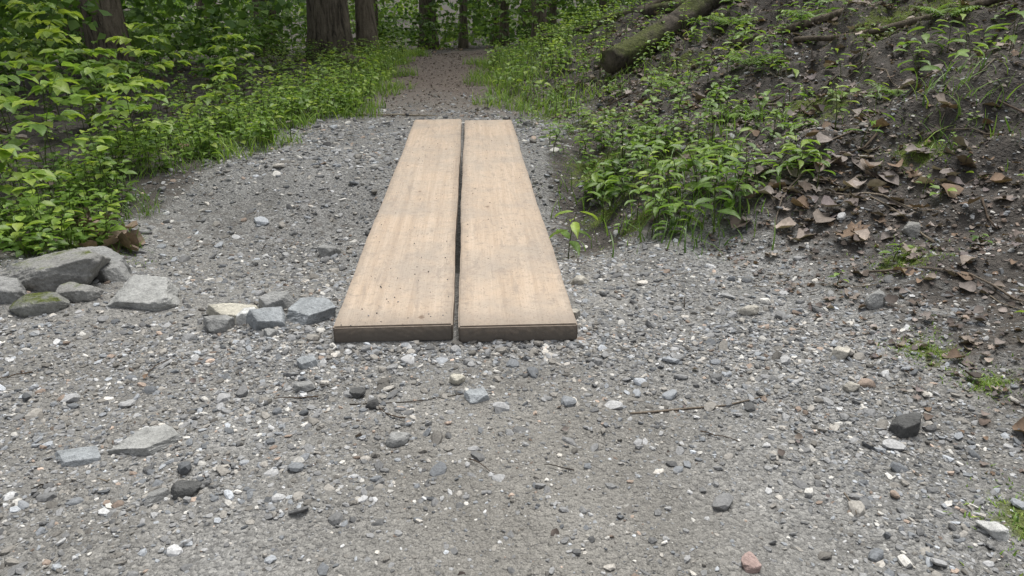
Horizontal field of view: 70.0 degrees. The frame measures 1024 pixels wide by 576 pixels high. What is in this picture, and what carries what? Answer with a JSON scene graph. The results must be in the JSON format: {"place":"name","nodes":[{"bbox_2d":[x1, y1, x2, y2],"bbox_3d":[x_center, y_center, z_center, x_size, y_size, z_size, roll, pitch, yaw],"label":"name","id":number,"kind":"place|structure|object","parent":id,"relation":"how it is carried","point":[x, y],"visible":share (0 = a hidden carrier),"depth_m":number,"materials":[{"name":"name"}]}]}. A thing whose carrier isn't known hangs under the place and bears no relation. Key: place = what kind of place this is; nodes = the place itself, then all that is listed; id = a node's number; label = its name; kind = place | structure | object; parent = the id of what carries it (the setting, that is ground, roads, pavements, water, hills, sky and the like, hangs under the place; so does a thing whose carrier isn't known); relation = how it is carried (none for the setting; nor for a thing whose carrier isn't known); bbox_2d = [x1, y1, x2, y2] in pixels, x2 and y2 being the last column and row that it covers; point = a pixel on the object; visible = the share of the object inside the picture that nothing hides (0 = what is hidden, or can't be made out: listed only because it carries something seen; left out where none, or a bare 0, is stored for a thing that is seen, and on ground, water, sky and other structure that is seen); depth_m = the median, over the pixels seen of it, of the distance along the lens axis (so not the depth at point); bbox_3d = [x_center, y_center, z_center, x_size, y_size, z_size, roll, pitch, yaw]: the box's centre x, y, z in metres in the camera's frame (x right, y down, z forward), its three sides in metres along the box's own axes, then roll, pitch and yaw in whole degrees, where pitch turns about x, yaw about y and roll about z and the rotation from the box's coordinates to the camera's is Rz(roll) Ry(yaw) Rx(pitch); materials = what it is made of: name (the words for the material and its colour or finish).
{"place":"outdoors","nodes":[
{"label":"outdoors","id":0,"kind":"place"},
{"bbox_2d":[0,45,507,228],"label":"shrubs","id":1,"kind":"object","parent":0,"point":[23,136],"visible":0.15,"depth_m":6.16,"materials":[{"name":"plant"}]},
{"bbox_2d":[0,0,1023,575],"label":"ground","id":2,"kind":"structure","parent":0,"point":[542,518],"depth_m":1.64,"materials":[{"name":"gravel"}]},
{"bbox_2d":[0,276,26,303],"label":"rock","id":3,"kind":"object","parent":2,"relation":"on","point":[12,290],"visible":0.82,"depth_m":1.98,"materials":[{"name":"stone"}]},
{"bbox_2d":[5,215,49,251],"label":"leafy shrub","id":4,"kind":"object","parent":2,"relation":"on","point":[16,227],"visible":0.76,"depth_m":2.38,"materials":[{"name":"green plant"}]},
{"bbox_2d":[0,1,63,109],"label":"leafy shrub","id":5,"kind":"object","parent":2,"relation":"on","point":[16,21],"visible":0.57,"depth_m":5.76,"materials":[{"name":"green plant"}]},
{"bbox_2d":[11,177,56,219],"bbox_3d":[-1.678,-0.280,2.579,0.108,0.231,0.141,0,22,0],"label":"leafy shrub","id":6,"kind":"object","parent":2,"relation":"on","point":[33,201],"visible":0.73,"depth_m":2.55,"materials":[{"name":"green plant"}]},
{"bbox_2d":[0,135,72,196],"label":"leafy shrub","id":7,"kind":"object","parent":2,"relation":"on","point":[7,151],"visible":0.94,"depth_m":2.66,"materials":[{"name":"green plant"}]},
{"bbox_2d":[9,292,69,316],"bbox_3d":[-1.260,0.047,1.945,0.150,0.050,0.090,-4,23,-11],"label":"rock","id":8,"kind":"object","parent":2,"relation":"on","point":[33,304],"visible":0.9,"depth_m":1.92,"materials":[{"name":"stone"}]},
{"bbox_2d":[0,70,79,186],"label":"leafy shrub","id":9,"kind":"object","parent":2,"relation":"on","point":[16,79],"visible":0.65,"depth_m":3.29,"materials":[{"name":"green plant"}]},
{"bbox_2d":[0,0,82,115],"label":"leafy shrub","id":10,"kind":"object","parent":2,"relation":"on","point":[59,22],"visible":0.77,"depth_m":5.03,"materials":[{"name":"green plant"}]},
{"bbox_2d":[0,60,95,165],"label":"leafy shrub","id":11,"kind":"object","parent":2,"relation":"on","point":[5,91],"visible":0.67,"depth_m":3.71,"materials":[{"name":"green plant"}]},
{"bbox_2d":[1,0,98,132],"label":"leafy shrub","id":12,"kind":"object","parent":2,"relation":"on","point":[45,32],"visible":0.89,"depth_m":4.29,"materials":[{"name":"green plant"}]},
{"bbox_2d":[0,249,110,291],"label":"boulder","id":13,"kind":"object","parent":2,"relation":"on","point":[51,272],"visible":0.73,"depth_m":2.08,"materials":[{"name":"stone"}]},
{"bbox_2d":[0,61,116,198],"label":"leafy shrub","id":14,"kind":"object","parent":2,"relation":"on","point":[60,83],"visible":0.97,"depth_m":3.01,"materials":[{"name":"green plant"}]},
{"bbox_2d":[0,191,118,264],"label":"verge herbs","id":15,"kind":"object","parent":2,"relation":"on","point":[60,242],"visible":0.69,"depth_m":2.48,"materials":[{"name":"green plant"}]},
{"bbox_2d":[54,446,100,466],"bbox_3d":[-0.800,0.309,1.344,0.085,0.016,0.050,-7,26,-16],"label":"flat stone","id":16,"kind":"object","parent":2,"relation":"on","point":[79,456],"visible":1,"depth_m":1.34,"materials":[{"name":"grey stone"}]},
{"bbox_2d":[55,282,103,302],"bbox_3d":[-1.195,0.018,2.023,0.124,0.055,0.083,-1,22,-3],"label":"rock","id":17,"kind":"object","parent":2,"relation":"on","point":[72,292],"visible":0.69,"depth_m":1.99,"materials":[{"name":"stone"}]},
{"bbox_2d":[28,32,151,156],"bbox_3d":[-2.135,-0.983,3.799,0.578,0.653,0.522,0,22,0],"label":"leafy shrub","id":18,"kind":"object","parent":2,"relation":"on","point":[101,69],"visible":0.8,"depth_m":3.73,"materials":[{"name":"green plant"}]},
{"bbox_2d":[75,127,111,199],"bbox_3d":[-1.706,-0.500,3.026,0.122,0.327,0.104,-20,30,-40],"label":"leafy shrub","id":19,"kind":"object","parent":2,"relation":"on","point":[100,148],"visible":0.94,"depth_m":3.02,"materials":[{"name":"green plant"}]},
{"bbox_2d":[77,246,131,273],"bbox_3d":[-1.330,-0.074,2.349,0.200,0.075,0.140,10,29,8],"label":"rock","id":20,"kind":"object","parent":2,"relation":"on","point":[111,254],"visible":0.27,"depth_m":2.35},
{"bbox_2d":[71,206,145,252],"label":"leaf litter","id":21,"kind":"object","parent":2,"relation":"on","point":[133,241],"visible":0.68,"depth_m":2.70,"materials":[{"name":"plant"}]},
{"bbox_2d":[79,0,142,91],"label":"deciduous tree","id":22,"kind":"object","parent":2,"relation":"on","point":[113,24],"visible":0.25,"depth_m":6.68,"materials":[{"name":"brown plant"}]},
{"bbox_2d":[94,261,130,282],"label":"rock","id":23,"kind":"object","parent":2,"relation":"on","point":[116,271],"visible":0.73,"depth_m":2.21,"materials":[{"name":"stone"}]},
{"bbox_2d":[0,146,230,253],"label":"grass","id":24,"kind":"structure","parent":2,"relation":"on","point":[144,196],"depth_m":3.14,"materials":[{"name":"plant"}]},
{"bbox_2d":[91,72,173,164],"bbox_3d":[-1.774,-0.786,3.426,0.324,0.458,0.415,-11,25,-24],"label":"leafy shrub","id":25,"kind":"object","parent":2,"relation":"on","point":[97,119],"visible":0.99,"depth_m":3.35,"materials":[{"name":"green plant"}]},
{"bbox_2d":[105,274,180,311],"bbox_3d":[-1.020,0.019,2.030,0.190,0.050,0.170,-2,31,-5],"label":"boulder","id":26,"kind":"object","parent":2,"relation":"on","point":[149,293],"visible":0.88,"depth_m":2.00,"materials":[{"name":"stone"}]},
{"bbox_2d":[94,22,191,120],"bbox_3d":[-2.270,-1.303,4.525,0.434,0.644,0.499,0,22,0],"label":"leafy shrub","id":27,"kind":"object","parent":2,"relation":"on","point":[121,40],"visible":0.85,"depth_m":4.42,"materials":[{"name":"green plant"}]},
{"bbox_2d":[107,424,182,455],"bbox_3d":[-0.694,0.292,1.382,0.082,0.023,0.112,15,27,32],"label":"flat stone","id":28,"kind":"object","parent":2,"relation":"on","point":[147,441],"visible":1,"depth_m":1.37,"materials":[{"name":"stone"}]},
{"bbox_2d":[108,11,204,112],"bbox_3d":[-2.636,-1.637,5.341,0.604,0.734,0.571,16,27,33],"label":"leafy shrub","id":29,"kind":"object","parent":2,"relation":"on","point":[162,40],"visible":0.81,"depth_m":5.23,"materials":[{"name":"green plant"}]},
{"bbox_2d":[0,20,313,135],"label":"forest undergrowth","id":30,"kind":"object","parent":2,"relation":"on","point":[101,79],"visible":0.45,"depth_m":6.39,"materials":[{"name":"green plant"}]},
{"bbox_2d":[145,487,170,504],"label":"rock","id":31,"kind":"object","parent":2,"relation":"on","point":[155,496],"visible":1,"depth_m":1.23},
{"bbox_2d":[171,480,201,499],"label":"rock","id":32,"kind":"object","parent":2,"relation":"on","point":[182,489],"visible":0.99,"depth_m":1.23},
{"bbox_2d":[0,68,375,245],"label":"verge herbs","id":33,"kind":"object","parent":2,"relation":"on","point":[152,136],"visible":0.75,"depth_m":3.48,"materials":[{"name":"green plant"}]},
{"bbox_2d":[168,64,246,126],"bbox_3d":[-1.750,-1.067,4.209,0.397,0.419,0.290,-19,29,-38],"label":"leafy shrub","id":34,"kind":"object","parent":2,"relation":"on","point":[207,100],"visible":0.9,"depth_m":4.18,"materials":[{"name":"green plant"}]},
{"bbox_2d":[0,34,423,152],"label":"verge herbs","id":35,"kind":"object","parent":2,"relation":"on","point":[362,61],"visible":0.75,"depth_m":5.54,"materials":[{"name":"green plant"}]},
{"bbox_2d":[203,315,234,333],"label":"rock","id":36,"kind":"object","parent":2,"relation":"on","point":[216,324],"visible":0.85,"depth_m":1.85,"materials":[{"name":"stone"}]},
{"bbox_2d":[191,99,258,115],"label":"fern","id":37,"kind":"object","parent":2,"relation":"on","point":[242,108],"visible":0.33,"depth_m":4.87,"materials":[{"name":"green plant"}]},
{"bbox_2d":[206,303,258,318],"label":"rock","id":38,"kind":"object","parent":2,"relation":"on","point":[232,309],"visible":0.56,"depth_m":1.93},
{"bbox_2d":[205,26,273,96],"bbox_3d":[-2.069,-1.633,5.363,0.498,0.549,0.415,17,28,35],"label":"leafy shrub","id":39,"kind":"object","parent":2,"relation":"on","point":[217,48],"visible":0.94,"depth_m":5.28,"materials":[{"name":"green plant"}]},
{"bbox_2d":[235,307,255,324],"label":"rock","id":40,"kind":"object","parent":2,"relation":"on","point":[240,319],"visible":0.58,"depth_m":1.89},
{"bbox_2d":[84,46,431,164],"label":"grass","id":41,"kind":"structure","parent":2,"relation":"on","point":[409,54],"depth_m":4.81,"materials":[{"name":"plant"}]},
{"bbox_2d":[246,307,285,330],"bbox_3d":[-0.630,0.083,1.873,0.100,0.045,0.070,-8,38,-19],"label":"rock","id":42,"kind":"object","parent":2,"relation":"on","point":[263,318],"visible":0.83,"depth_m":1.86,"materials":[{"name":"grey stone"}]},
{"bbox_2d":[252,0,286,56],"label":"deciduous tree","id":43,"kind":"object","parent":2,"relation":"on","point":[271,12],"visible":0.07,"depth_m":15.38,"materials":[{"name":"brown plant"}]},
{"bbox_2d":[258,291,294,308],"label":"rock","id":44,"kind":"object","parent":2,"relation":"on","point":[284,300],"visible":0.6,"depth_m":1.96,"materials":[{"name":"stone"}]},
{"bbox_2d":[293,380,314,391],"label":"rock","id":45,"kind":"object","parent":2,"relation":"on","point":[306,386],"visible":1,"depth_m":1.57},
{"bbox_2d":[296,355,318,369],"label":"flat stone","id":46,"kind":"object","parent":2,"relation":"on","point":[304,362],"visible":1,"depth_m":1.67,"materials":[{"name":"grey stone"}]},
{"bbox_2d":[286,297,335,324],"bbox_3d":[-0.538,0.064,1.927,0.120,0.048,0.112,-17,28,-35],"label":"rock","id":47,"kind":"object","parent":2,"relation":"on","point":[307,311],"visible":0.94,"depth_m":1.90,"materials":[{"name":"grey stone"}]},
{"bbox_2d":[0,0,638,110],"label":"background foliage","id":48,"kind":"object","parent":2,"relation":"on","point":[136,12],"visible":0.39,"depth_m":9.77,"materials":[{"name":"green plant"}]},
{"bbox_2d":[7,0,637,58],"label":"forest undergrowth","id":49,"kind":"object","parent":2,"relation":"on","point":[393,34],"visible":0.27,"depth_m":12.53,"materials":[{"name":"green plant"}]},
{"bbox_2d":[317,245,340,257],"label":"rock","id":50,"kind":"object","parent":2,"relation":"on","point":[326,250],"visible":0.75,"depth_m":2.82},
{"bbox_2d":[305,0,356,60],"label":"deciduous tree","id":51,"kind":"object","parent":2,"relation":"on","point":[328,21],"visible":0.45,"depth_m":8.95,"materials":[{"name":"brown plant"}]},
{"bbox_2d":[338,52,370,67],"bbox_3d":[-1.716,-2.452,7.905,0.187,0.143,0.830,-12,25,-26],"label":"fallen log","id":52,"kind":"object","parent":2,"relation":"on","point":[351,56],"visible":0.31,"depth_m":7.79,"materials":[{"name":"wood"}]},
{"bbox_2d":[349,387,365,398],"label":"rock","id":53,"kind":"object","parent":2,"relation":"on","point":[357,392],"visible":1,"depth_m":1.55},
{"bbox_2d":[355,0,378,52],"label":"deciduous tree","id":54,"kind":"object","parent":2,"relation":"on","point":[365,24],"visible":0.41,"depth_m":9.62,"materials":[{"name":"brown plant"}]},
{"bbox_2d":[333,119,461,342],"bbox_3d":[-0.375,-0.454,3.158,0.298,0.053,2.988,-1,22,-3],"label":"wooden plank","id":55,"kind":"object","parent":2,"relation":"on","point":[424,177],"visible":1,"depth_m":2.25,"materials":[{"name":"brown wood"}]},
{"bbox_2d":[385,431,410,447],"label":"rock","id":56,"kind":"object","parent":2,"relation":"on","point":[395,439],"visible":1,"depth_m":1.38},
{"bbox_2d":[307,53,527,119],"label":"leaf litter","id":57,"kind":"object","parent":2,"relation":"on","point":[421,100],"visible":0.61,"depth_m":6.17,"materials":[{"name":"plant"}]},
{"bbox_2d":[417,0,439,48],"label":"deciduous tree","id":58,"kind":"object","parent":2,"relation":"on","point":[421,10],"visible":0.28,"depth_m":20.55,"materials":[{"name":"brown plant"}]},
{"bbox_2d":[449,373,464,384],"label":"rock","id":59,"kind":"object","parent":2,"relation":"on","point":[456,379],"visible":1,"depth_m":1.59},
{"bbox_2d":[458,0,468,47],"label":"deciduous tree","id":60,"kind":"object","parent":2,"relation":"on","point":[463,43],"visible":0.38,"depth_m":15.53,"materials":[{"name":"brown plant"}]},
{"bbox_2d":[464,387,489,403],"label":"flat stone","id":61,"kind":"object","parent":2,"relation":"on","point":[475,396],"visible":1,"depth_m":1.52,"materials":[{"name":"grey stone"}]},
{"bbox_2d":[0,109,961,514],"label":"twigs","id":62,"kind":"object","parent":2,"relation":"on","point":[404,417],"visible":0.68,"depth_m":1.55,"materials":[{"name":"brown wood"}]},
{"bbox_2d":[498,1,509,46],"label":"deciduous tree","id":63,"kind":"object","parent":2,"relation":"on","point":[503,8],"visible":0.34,"depth_m":18.78,"materials":[{"name":"brown plant"}]},
{"bbox_2d":[4,0,1023,575],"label":"moss","id":64,"kind":"object","parent":2,"relation":"on","point":[988,380],"visible":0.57,"depth_m":2.43,"materials":[{"name":"green plant"}]},
{"bbox_2d":[458,120,577,341],"bbox_3d":[-0.068,-0.454,3.157,0.297,0.052,2.987,-1,22,-3],"label":"wooden plank","id":65,"kind":"object","parent":2,"relation":"on","point":[527,299],"visible":1,"depth_m":2.24,"materials":[{"name":"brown wood"}]},
{"bbox_2d":[518,0,533,42],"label":"deciduous tree","id":66,"kind":"object","parent":2,"relation":"on","point":[529,10],"visible":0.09,"depth_m":27.90,"materials":[{"name":"brown plant"}]},
{"bbox_2d":[530,0,546,44],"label":"deciduous tree","id":67,"kind":"object","parent":2,"relation":"on","point":[544,20],"visible":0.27,"depth_m":12.60,"materials":[{"name":"brown plant"}]},
{"bbox_2d":[547,0,556,26],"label":"deciduous tree","id":68,"kind":"object","parent":2,"relation":"on","point":[553,9],"visible":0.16,"depth_m":22.39,"materials":[{"name":"brown plant"}]},
{"bbox_2d":[570,275,588,284],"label":"rock","id":69,"kind":"object","parent":2,"relation":"on","point":[580,280],"visible":0.88,"depth_m":2.14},
{"bbox_2d":[462,2,698,116],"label":"grass","id":70,"kind":"structure","parent":2,"relation":"on","point":[502,84],"depth_m":5.69,"materials":[{"name":"plant"}]},
{"bbox_2d":[484,0,734,102],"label":"bank herbs","id":71,"kind":"object","parent":2,"relation":"on","point":[554,40],"visible":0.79,"depth_m":6.30,"materials":[{"name":"green plant"}]},
{"bbox_2d":[539,0,685,40],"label":"fallen log","id":72,"kind":"object","parent":2,"relation":"on","point":[650,10],"visible":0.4,"depth_m":6.63,"materials":[{"name":"brown wood"}]},
{"bbox_2d":[618,119,660,133],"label":"fern","id":73,"kind":"object","parent":2,"relation":"on","point":[648,126],"visible":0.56,"depth_m":3.76,"materials":[{"name":"green plant"}]},
{"bbox_2d":[481,0,834,203],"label":"bank herbs","id":74,"kind":"object","parent":2,"relation":"on","point":[616,134],"visible":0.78,"depth_m":3.77,"materials":[{"name":"green plant"}]},
{"bbox_2d":[600,0,728,73],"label":"mossy log","id":75,"kind":"object","parent":2,"relation":"on","point":[617,57],"visible":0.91,"depth_m":5.12,"materials":[{"name":"brown wood"}]},
{"bbox_2d":[645,75,687,86],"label":"fern","id":76,"kind":"object","parent":2,"relation":"on","point":[663,81],"visible":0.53,"depth_m":4.25,"materials":[{"name":"green plant"}]},
{"bbox_2d":[549,89,835,258],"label":"bank plants","id":77,"kind":"object","parent":2,"relation":"on","point":[598,183],"visible":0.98,"depth_m":2.68,"materials":[{"name":"green plant"}]},
{"bbox_2d":[630,394,771,414],"bbox_3d":[0.401,0.243,1.513,0.327,0.012,0.013,-5,23,-11],"label":"fallen stick","id":78,"kind":"object","parent":2,"relation":"on","point":[658,411],"visible":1,"depth_m":1.50,"materials":[{"name":"brown wood"}]},
{"bbox_2d":[697,139,743,160],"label":"fern","id":79,"kind":"object","parent":2,"relation":"on","point":[707,153],"visible":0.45,"depth_m":2.99,"materials":[{"name":"green plant"}]},
{"bbox_2d":[698,15,752,26],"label":"fern","id":80,"kind":"object","parent":2,"relation":"on","point":[724,20],"visible":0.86,"depth_m":4.94,"materials":[{"name":"green plant"}]},
{"bbox_2d":[704,106,773,119],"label":"fern","id":81,"kind":"object","parent":2,"relation":"on","point":[735,114],"visible":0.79,"depth_m":3.33,"materials":[{"name":"green plant"}]},
{"bbox_2d":[739,305,758,314],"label":"rock","id":82,"kind":"object","parent":2,"relation":"on","point":[750,310],"visible":0.88,"depth_m":1.90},
{"bbox_2d":[741,551,761,573],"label":"rock","id":83,"kind":"object","parent":2,"relation":"on","point":[751,563],"visible":1,"depth_m":1.08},
{"bbox_2d":[713,50,790,65],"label":"fern","id":84,"kind":"object","parent":2,"relation":"on","point":[747,61],"visible":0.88,"depth_m":3.81,"materials":[{"name":"green plant"}]},
{"bbox_2d":[483,0,1023,309],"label":"twigs","id":85,"kind":"object","parent":2,"relation":"on","point":[901,204],"visible":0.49,"depth_m":2.72,"materials":[{"name":"brown wood"}]},
{"bbox_2d":[496,0,1023,477],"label":"leaf litter","id":86,"kind":"object","parent":2,"relation":"on","point":[902,344],"visible":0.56,"depth_m":2.44,"materials":[{"name":"plant"}]},
{"bbox_2d":[534,0,1023,275],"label":"leaf litter","id":87,"kind":"object","parent":2,"relation":"on","point":[863,234],"visible":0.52,"depth_m":3.14,"materials":[{"name":"plant"}]},
{"bbox_2d":[535,44,1023,258],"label":"grass","id":88,"kind":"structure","parent":2,"relation":"on","point":[744,117],"depth_m":2.62,"materials":[{"name":"plant"}]},
{"bbox_2d":[761,9,834,21],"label":"fern","id":89,"kind":"object","parent":2,"relation":"on","point":[799,15],"visible":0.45,"depth_m":4.21,"materials":[{"name":"green plant"}]},
{"bbox_2d":[729,0,879,46],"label":"exposed root","id":90,"kind":"object","parent":2,"relation":"on","point":[793,27],"visible":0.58,"depth_m":4.10,"materials":[{"name":"brown plant"}]},
{"bbox_2d":[739,89,909,105],"bbox_3d":[1.457,-0.846,3.199,0.098,0.174,0.957,-20,30,-39],"label":"fallen stick","id":91,"kind":"object","parent":2,"relation":"on","point":[785,103],"visible":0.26,"depth_m":3.38,"materials":[{"name":"brown wood"}]},
{"bbox_2d":[831,346,850,359],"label":"rock","id":92,"kind":"object","parent":2,"relation":"on","point":[839,352],"visible":0.9,"depth_m":1.68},
{"bbox_2d":[677,0,1023,312],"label":"bank herbs","id":93,"kind":"object","parent":2,"relation":"on","point":[931,193],"visible":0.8,"depth_m":2.80,"materials":[{"name":"green plant"}]},
{"bbox_2d":[843,381,859,392],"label":"rock","id":94,"kind":"object","parent":2,"relation":"on","point":[849,386],"visible":1,"depth_m":1.54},
{"bbox_2d":[683,0,1023,147],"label":"bank plants","id":95,"kind":"object","parent":2,"relation":"on","point":[926,37],"visible":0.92,"depth_m":3.14,"materials":[{"name":"green plant"}]},
{"bbox_2d":[708,147,1023,431],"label":"leaf litter","id":96,"kind":"object","parent":2,"relation":"on","point":[968,286],"visible":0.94,"depth_m":1.92,"materials":[{"name":"plant"}]},
{"bbox_2d":[730,102,1011,237],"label":"leaf litter","id":97,"kind":"object","parent":2,"relation":"on","point":[892,176],"visible":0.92,"depth_m":2.43,"materials":[{"name":"plant"}]},
{"bbox_2d":[864,290,886,308],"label":"rock","id":98,"kind":"object","parent":2,"relation":"on","point":[875,300],"visible":0.89,"depth_m":1.89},
{"bbox_2d":[858,82,908,96],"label":"fern","id":99,"kind":"object","parent":2,"relation":"on","point":[891,93],"visible":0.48,"depth_m":3.01,"materials":[{"name":"green plant"}]},
{"bbox_2d":[793,0,1007,41],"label":"exposed root","id":100,"kind":"object","parent":2,"relation":"on","point":[899,24],"visible":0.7,"depth_m":3.58,"materials":[{"name":"brown plant"}]},
{"bbox_2d":[888,412,921,438],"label":"rock","id":101,"kind":"object","parent":2,"relation":"on","point":[904,426],"visible":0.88,"depth_m":1.41,"materials":[{"name":"stone"}]},
{"bbox_2d":[902,221,920,238],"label":"rock","id":102,"kind":"object","parent":2,"relation":"on","point":[911,229],"visible":0.87,"depth_m":2.18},
{"bbox_2d":[906,2,997,17],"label":"fern","id":103,"kind":"object","parent":2,"relation":"on","point":[955,11],"visible":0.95,"depth_m":3.35,"materials":[{"name":"green plant"}]},
{"bbox_2d":[974,520,1008,541],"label":"rock","id":104,"kind":"object","parent":2,"relation":"on","point":[997,531],"visible":1,"depth_m":1.15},
{"bbox_2d":[0,4,1023,575],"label":"gravel","id":105,"kind":"structure","parent":0,"point":[374,352],"depth_m":1.60,"materials":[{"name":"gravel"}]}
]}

